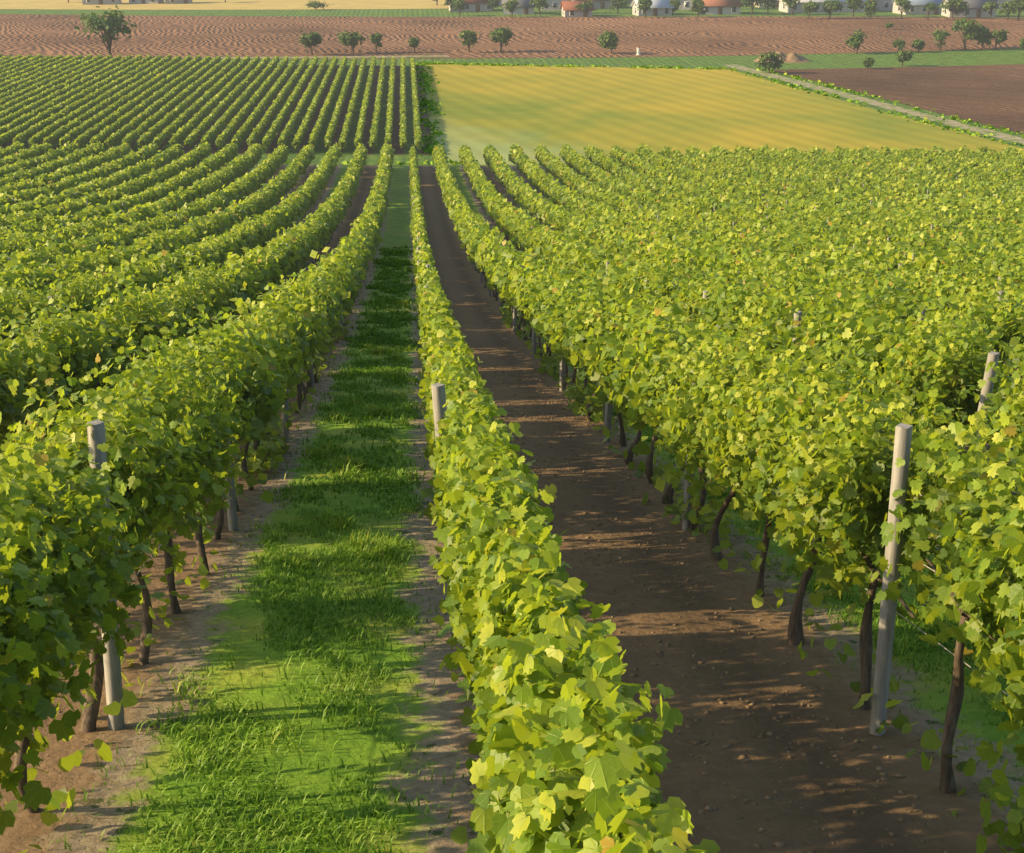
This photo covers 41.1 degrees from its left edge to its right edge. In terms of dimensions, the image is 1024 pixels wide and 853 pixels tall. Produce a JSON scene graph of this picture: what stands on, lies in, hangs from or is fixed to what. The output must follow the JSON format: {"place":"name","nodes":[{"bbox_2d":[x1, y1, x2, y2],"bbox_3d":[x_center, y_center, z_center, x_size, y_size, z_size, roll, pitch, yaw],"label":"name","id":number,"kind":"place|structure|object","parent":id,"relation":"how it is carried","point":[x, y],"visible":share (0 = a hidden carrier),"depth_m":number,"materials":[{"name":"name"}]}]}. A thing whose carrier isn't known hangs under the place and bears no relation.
{"place":"outdoors","nodes":[
{"label":"outdoors","id":0,"kind":"place"},
{"bbox_2d":[132,55,449,58],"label":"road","id":1,"kind":"structure","parent":0,"point":[341,56],"depth_m":229.15,"materials":[{"name":"grey asphalt"}]},
{"bbox_2d":[0,0,1023,852],"bbox_3d":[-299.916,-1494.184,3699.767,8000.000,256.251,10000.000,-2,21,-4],"label":"ground","id":2,"kind":"structure","parent":0,"point":[430,712],"depth_m":9.57,"materials":[{"name":"brown soil"}]},
{"bbox_2d":[82,0,121,4],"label":"house","id":3,"kind":"structure","parent":2,"relation":"on","point":[92,2],"depth_m":368.88,"materials":[{"name":"white paint"}]},
{"bbox_2d":[74,4,142,57],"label":"tree","id":4,"kind":"object","parent":2,"relation":"on","point":[97,23],"visible":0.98,"depth_m":216.29,"materials":[{"name":"green plant"}]},
{"bbox_2d":[129,0,163,3],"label":"house","id":5,"kind":"structure","parent":2,"relation":"on","point":[145,1],"depth_m":372.04,"materials":[{"name":"white paint"}]},
{"bbox_2d":[165,0,192,3],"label":"house","id":6,"kind":"structure","parent":2,"relation":"on","point":[178,1],"depth_m":371.62,"materials":[{"name":"white paint"}]},
{"bbox_2d":[1,64,431,154],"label":"vineyard ground","id":7,"kind":"structure","parent":2,"relation":"on","point":[322,149],"depth_m":158.81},
{"bbox_2d":[0,54,422,148],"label":"vine leaves","id":8,"kind":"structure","parent":7,"relation":"on","point":[50,99],"depth_m":164.74,"materials":[{"name":"green plant"}]},
{"bbox_2d":[0,0,448,9],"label":"field stubble","id":9,"kind":"object","parent":2,"relation":"on","point":[239,4],"visible":0.87,"depth_m":363.87,"materials":[{"name":"yellow plant"}]},
{"bbox_2d":[299,30,321,54],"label":"tree","id":10,"kind":"object","parent":2,"relation":"on","point":[310,40],"visible":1,"depth_m":230.77,"materials":[{"name":"green plant"}]},
{"bbox_2d":[305,1,333,9],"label":"tree","id":11,"kind":"object","parent":2,"relation":"on","point":[316,5],"visible":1,"depth_m":343.30,"materials":[{"name":"green plant"}]},
{"bbox_2d":[336,29,367,53],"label":"tree","id":12,"kind":"object","parent":2,"relation":"on","point":[348,39],"visible":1,"depth_m":233.66,"materials":[{"name":"green plant"}]},
{"bbox_2d":[368,33,382,51],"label":"tree","id":13,"kind":"object","parent":2,"relation":"on","point":[375,39],"visible":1,"depth_m":236.59,"materials":[{"name":"green plant"}]},
{"bbox_2d":[233,244,528,337],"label":"grass","id":14,"kind":"structure","parent":2,"relation":"on","point":[379,303],"depth_m":45.74,"materials":[{"name":"green plant"}]},
{"bbox_2d":[405,36,419,51],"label":"tree","id":15,"kind":"object","parent":2,"relation":"on","point":[414,42],"visible":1,"depth_m":237.99,"materials":[{"name":"green plant"}]},
{"bbox_2d":[444,0,460,11],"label":"village tree","id":16,"kind":"object","parent":2,"relation":"on","point":[447,2],"visible":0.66,"depth_m":332.10,"materials":[{"name":"green plant"}]},
{"bbox_2d":[453,0,465,15],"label":"village tree","id":17,"kind":"object","parent":2,"relation":"on","point":[457,4],"visible":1,"depth_m":319.44,"materials":[{"name":"green plant"}]},
{"bbox_2d":[458,30,480,51],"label":"tree","id":18,"kind":"object","parent":2,"relation":"on","point":[468,37],"visible":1,"depth_m":238.96,"materials":[{"name":"green plant"}]},
{"bbox_2d":[449,0,493,11],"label":"house","id":19,"kind":"structure","parent":2,"relation":"on","point":[475,5],"depth_m":334.38,"materials":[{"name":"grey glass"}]},
{"bbox_2d":[487,0,499,10],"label":"village tree","id":20,"kind":"object","parent":2,"relation":"on","point":[492,4],"visible":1,"depth_m":333.60,"materials":[{"name":"green plant"}]},
{"bbox_2d":[488,26,513,51],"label":"tree","id":21,"kind":"object","parent":2,"relation":"on","point":[503,35],"visible":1,"depth_m":240.39,"materials":[{"name":"green plant"}]},
{"bbox_2d":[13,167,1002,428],"bbox_3d":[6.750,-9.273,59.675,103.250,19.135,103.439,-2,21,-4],"label":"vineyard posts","id":22,"kind":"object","parent":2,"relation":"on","point":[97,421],"visible":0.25,"depth_m":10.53,"materials":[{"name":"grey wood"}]},
{"bbox_2d":[501,0,518,17],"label":"village tree","id":23,"kind":"object","parent":2,"relation":"on","point":[511,6],"visible":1,"depth_m":314.23,"materials":[{"name":"green plant"}]},
{"bbox_2d":[0,289,1023,852],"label":"vine leaves","id":24,"kind":"object","parent":2,"relation":"on","point":[572,757],"visible":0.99,"depth_m":6.96,"materials":[{"name":"green plant"}]},
{"bbox_2d":[0,139,1023,242],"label":"vine leaves","id":25,"kind":"object","parent":2,"relation":"on","point":[162,186],"visible":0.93,"depth_m":96.36,"materials":[{"name":"green plant"}]},
{"bbox_2d":[0,203,1023,328],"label":"vine leaves","id":26,"kind":"object","parent":2,"relation":"on","point":[255,249],"visible":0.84,"depth_m":45.60,"materials":[{"name":"green plant"}]},
{"bbox_2d":[0,14,1023,58],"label":"ploughed field","id":27,"kind":"structure","parent":2,"relation":"on","point":[23,35],"depth_m":269.50,"materials":[{"name":"brown soil"}]},
{"bbox_2d":[2,167,1023,812],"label":"vine trunks and posts","id":28,"kind":"object","parent":2,"relation":"on","point":[108,663],"visible":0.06,"depth_m":8.45,"materials":[{"name":"wood"}]},
{"bbox_2d":[0,246,1023,463],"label":"vine leaves","id":29,"kind":"object","parent":28,"relation":"on","point":[78,322],"visible":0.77,"depth_m":18.84,"materials":[{"name":"green plant"}]},
{"bbox_2d":[3,490,1023,852],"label":"vine suckers","id":30,"kind":"object","parent":2,"relation":"on","point":[999,790],"visible":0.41,"depth_m":8.05,"materials":[{"name":"green plant"}]},
{"bbox_2d":[14,366,1016,852],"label":"soil clods","id":31,"kind":"object","parent":2,"relation":"on","point":[782,844],"visible":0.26,"depth_m":9.49,"materials":[{"name":"brown soil"}]},
{"bbox_2d":[501,0,534,13],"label":"house","id":32,"kind":"structure","parent":2,"relation":"on","point":[524,7],"depth_m":324.66,"materials":[{"name":"white paint"}]},
{"bbox_2d":[33,334,1012,507],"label":"grass","id":33,"kind":"structure","parent":2,"relation":"on","point":[322,451],"depth_m":20.32,"materials":[{"name":"green plant"}]},
{"bbox_2d":[529,0,550,14],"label":"village tree","id":34,"kind":"object","parent":2,"relation":"on","point":[539,4],"visible":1,"depth_m":320.13,"materials":[{"name":"green plant"}]},
{"bbox_2d":[541,0,569,10],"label":"house","id":35,"kind":"structure","parent":2,"relation":"on","point":[555,5],"depth_m":334.54,"materials":[{"name":"white paint"}]},
{"bbox_2d":[559,0,594,16],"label":"house","id":36,"kind":"structure","parent":2,"relation":"on","point":[568,8],"depth_m":315.53,"materials":[{"name":"white paint"}]},
{"bbox_2d":[575,0,594,16],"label":"village tree","id":37,"kind":"object","parent":2,"relation":"on","point":[584,5],"visible":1,"depth_m":312.17,"materials":[{"name":"green plant"}]},
{"bbox_2d":[177,61,1023,166],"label":"verge weeds","id":38,"kind":"object","parent":2,"relation":"on","point":[424,103],"visible":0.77,"depth_m":181.68,"materials":[{"name":"green plant"}]},
{"bbox_2d":[583,0,618,8],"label":"house","id":39,"kind":"structure","parent":2,"relation":"on","point":[602,4],"depth_m":339.45,"materials":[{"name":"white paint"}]},
{"bbox_2d":[596,30,618,53],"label":"tree","id":40,"kind":"object","parent":2,"relation":"on","point":[608,39],"visible":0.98,"depth_m":238.60,"materials":[{"name":"green plant"}]},
{"bbox_2d":[216,302,1010,524],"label":"vine suckers","id":41,"kind":"object","parent":2,"relation":"on","point":[550,365],"visible":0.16,"depth_m":19.32,"materials":[{"name":"green plant"}]},
{"bbox_2d":[609,0,629,13],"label":"village tree","id":42,"kind":"object","parent":2,"relation":"on","point":[619,3],"visible":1,"depth_m":323.20,"materials":[{"name":"green plant"}]},
{"bbox_2d":[636,45,640,54],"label":"wayside pillar","id":43,"kind":"structure","parent":2,"relation":"on","point":[638,48],"depth_m":238.21,"materials":[{"name":"beige paint"}]},
{"bbox_2d":[637,0,652,16],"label":"village tree","id":44,"kind":"object","parent":2,"relation":"on","point":[645,6],"visible":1,"depth_m":310.98,"materials":[{"name":"green plant"}]},
{"bbox_2d":[630,0,674,15],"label":"house","id":45,"kind":"structure","parent":2,"relation":"on","point":[661,7],"depth_m":317.16,"materials":[{"name":"white paint"}]},
{"bbox_2d":[670,0,682,14],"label":"village tree","id":46,"kind":"object","parent":2,"relation":"on","point":[676,3],"visible":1,"depth_m":317.65,"materials":[{"name":"green plant"}]},
{"bbox_2d":[674,0,691,9],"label":"house","id":47,"kind":"structure","parent":2,"relation":"on","point":[685,4],"depth_m":333.42,"materials":[{"name":"white paint"}]},
{"bbox_2d":[689,0,705,16],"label":"village tree","id":48,"kind":"object","parent":2,"relation":"on","point":[698,6],"visible":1,"depth_m":309.71,"materials":[{"name":"green plant"}]},
{"bbox_2d":[696,0,742,14],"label":"house","id":49,"kind":"structure","parent":2,"relation":"on","point":[716,7],"depth_m":318.69,"materials":[{"name":"white paint"}]},
{"bbox_2d":[422,64,1023,164],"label":"field stubble","id":50,"kind":"object","parent":2,"relation":"on","point":[527,109],"visible":0.9,"depth_m":167.29,"materials":[{"name":"yellow plant"}]},
{"bbox_2d":[739,0,766,14],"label":"village tree","id":51,"kind":"object","parent":2,"relation":"on","point":[746,2],"visible":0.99,"depth_m":316.05,"materials":[{"name":"green plant"}]},
{"bbox_2d":[753,0,778,7],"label":"house","id":52,"kind":"structure","parent":2,"relation":"on","point":[761,6],"depth_m":340.66,"materials":[{"name":"white paint"}]},
{"bbox_2d":[755,50,783,72],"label":"bush","id":53,"kind":"object","parent":2,"relation":"on","point":[774,57],"visible":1,"depth_m":212.88,"materials":[{"name":"green plant"}]},
{"bbox_2d":[762,0,776,13],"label":"village tree","id":54,"kind":"object","parent":2,"relation":"on","point":[771,4],"visible":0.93,"depth_m":319.39,"materials":[{"name":"green plant"}]},
{"bbox_2d":[753,51,809,62],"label":"dirt heap","id":55,"kind":"object","parent":2,"relation":"on","point":[792,57],"visible":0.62,"depth_m":229.89,"materials":[{"name":"soil"}]},
{"bbox_2d":[780,0,799,14],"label":"village tree","id":56,"kind":"object","parent":2,"relation":"on","point":[791,3],"visible":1,"depth_m":314.60,"materials":[{"name":"green plant"}]},
{"bbox_2d":[801,0,819,18],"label":"village tree","id":57,"kind":"object","parent":2,"relation":"on","point":[809,7],"visible":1,"depth_m":303.05,"materials":[{"name":"green plant"}]},
{"bbox_2d":[777,0,866,12],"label":"house","id":58,"kind":"structure","parent":2,"relation":"on","point":[786,9],"depth_m":322.67,"materials":[{"name":"white paint"}]},
{"bbox_2d":[820,0,842,18],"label":"village tree","id":59,"kind":"object","parent":2,"relation":"on","point":[834,6],"visible":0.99,"depth_m":303.47,"materials":[{"name":"green plant"}]},
{"bbox_2d":[846,0,862,15],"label":"village tree","id":60,"kind":"object","parent":2,"relation":"on","point":[854,4],"visible":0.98,"depth_m":310.00,"materials":[{"name":"green plant"}]},
{"bbox_2d":[844,29,868,53],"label":"tree","id":61,"kind":"object","parent":2,"relation":"on","point":[855,40],"visible":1,"depth_m":240.48,"materials":[{"name":"green plant"}]},
{"bbox_2d":[862,56,874,68],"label":"tree","id":62,"kind":"object","parent":2,"relation":"on","point":[869,61],"visible":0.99,"depth_m":220.33,"materials":[{"name":"green plant"}]},
{"bbox_2d":[862,0,879,18],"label":"village tree","id":63,"kind":"object","parent":2,"relation":"on","point":[870,8],"visible":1,"depth_m":302.80,"materials":[{"name":"green plant"}]},
{"bbox_2d":[871,0,892,10],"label":"house","id":64,"kind":"structure","parent":2,"relation":"on","point":[885,5],"depth_m":329.29,"materials":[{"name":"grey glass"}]},
{"bbox_2d":[885,23,894,29],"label":"bush","id":65,"kind":"object","parent":2,"relation":"on","point":[888,25],"visible":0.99,"depth_m":278.76,"materials":[{"name":"green plant"}]},
{"bbox_2d":[773,64,1023,133],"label":"ploughed field","id":66,"kind":"structure","parent":2,"relation":"on","point":[992,95],"depth_m":198.93,"materials":[{"name":"brown soil"}]},
{"bbox_2d":[892,36,905,51],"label":"tree","id":67,"kind":"object","parent":2,"relation":"on","point":[901,42],"visible":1,"depth_m":242.78,"materials":[{"name":"green plant"}]},
{"bbox_2d":[894,0,912,16],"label":"village tree","id":68,"kind":"object","parent":2,"relation":"on","point":[905,5],"visible":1,"depth_m":306.20,"materials":[{"name":"green plant"}]},
{"bbox_2d":[895,49,913,65],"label":"tree","id":69,"kind":"object","parent":2,"relation":"on","point":[904,55],"visible":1,"depth_m":224.25,"materials":[{"name":"green plant"}]},
{"bbox_2d":[891,0,942,14],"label":"house","id":70,"kind":"structure","parent":2,"relation":"on","point":[918,8],"depth_m":315.93,"materials":[{"name":"white paint"}]},
{"bbox_2d":[910,39,925,51],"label":"tree","id":71,"kind":"object","parent":2,"relation":"on","point":[918,44],"visible":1,"depth_m":242.62,"materials":[{"name":"green plant"}]},
{"bbox_2d":[923,1,938,19],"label":"village tree","id":72,"kind":"object","parent":2,"relation":"on","point":[930,6],"visible":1,"depth_m":298.76,"materials":[{"name":"green plant"}]},
{"bbox_2d":[932,28,950,50],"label":"tree","id":73,"kind":"object","parent":2,"relation":"on","point":[940,36],"visible":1,"depth_m":244.45,"materials":[{"name":"green plant"}]},
{"bbox_2d":[938,0,969,17],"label":"village tree","id":74,"kind":"object","parent":2,"relation":"on","point":[958,5],"visible":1,"depth_m":303.74,"materials":[{"name":"green plant"}]},
{"bbox_2d":[951,18,982,49],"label":"tree","id":75,"kind":"object","parent":2,"relation":"on","point":[963,24],"visible":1,"depth_m":245.44,"materials":[{"name":"green plant"}]},
{"bbox_2d":[941,0,998,16],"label":"house","id":76,"kind":"structure","parent":2,"relation":"on","point":[975,9],"depth_m":308.26,"materials":[{"name":"white paint"}]},
{"bbox_2d":[973,25,993,49],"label":"tree","id":77,"kind":"object","parent":2,"relation":"on","point":[984,36],"visible":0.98,"depth_m":246.11,"materials":[{"name":"green plant"}]},
{"bbox_2d":[982,0,999,18],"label":"village tree","id":78,"kind":"object","parent":2,"relation":"on","point":[989,5],"visible":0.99,"depth_m":302.13,"materials":[{"name":"green plant"}]},
{"bbox_2d":[989,29,1009,49],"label":"tree","id":79,"kind":"object","parent":2,"relation":"on","point":[1001,35],"visible":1,"depth_m":245.46,"materials":[{"name":"green plant"}]},
{"bbox_2d":[997,0,1010,8],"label":"house","id":80,"kind":"structure","parent":2,"relation":"on","point":[1000,1],"depth_m":338.98,"materials":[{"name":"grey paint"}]},
{"bbox_2d":[996,0,1019,19],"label":"village tree","id":81,"kind":"object","parent":2,"relation":"on","point":[1009,7],"visible":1,"depth_m":297.89,"materials":[{"name":"green plant"}]},
{"bbox_2d":[1006,0,1023,19],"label":"village tree","id":82,"kind":"object","parent":2,"relation":"on","point":[1020,3],"visible":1,"depth_m":297.06,"materials":[{"name":"green plant"}]},
{"bbox_2d":[1019,38,1023,48],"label":"tree","id":83,"kind":"object","parent":2,"relation":"on","point":[1021,43],"visible":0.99,"depth_m":240.31,"materials":[{"name":"green plant"}]},
{"bbox_2d":[47,490,1023,852],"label":"grass","id":84,"kind":"structure","parent":0,"point":[367,548],"depth_m":9.24,"materials":[{"name":"green plant"}]},
{"bbox_2d":[58,314,1012,694],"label":"vine wires","id":85,"kind":"object","parent":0,"point":[732,484],"visible":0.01,"depth_m":7.97,"materials":[{"name":"grey metal"}]},
{"bbox_2d":[724,65,1023,143],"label":"dirt road","id":86,"kind":"structure","parent":0,"point":[1012,138],"depth_m":177.89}
]}

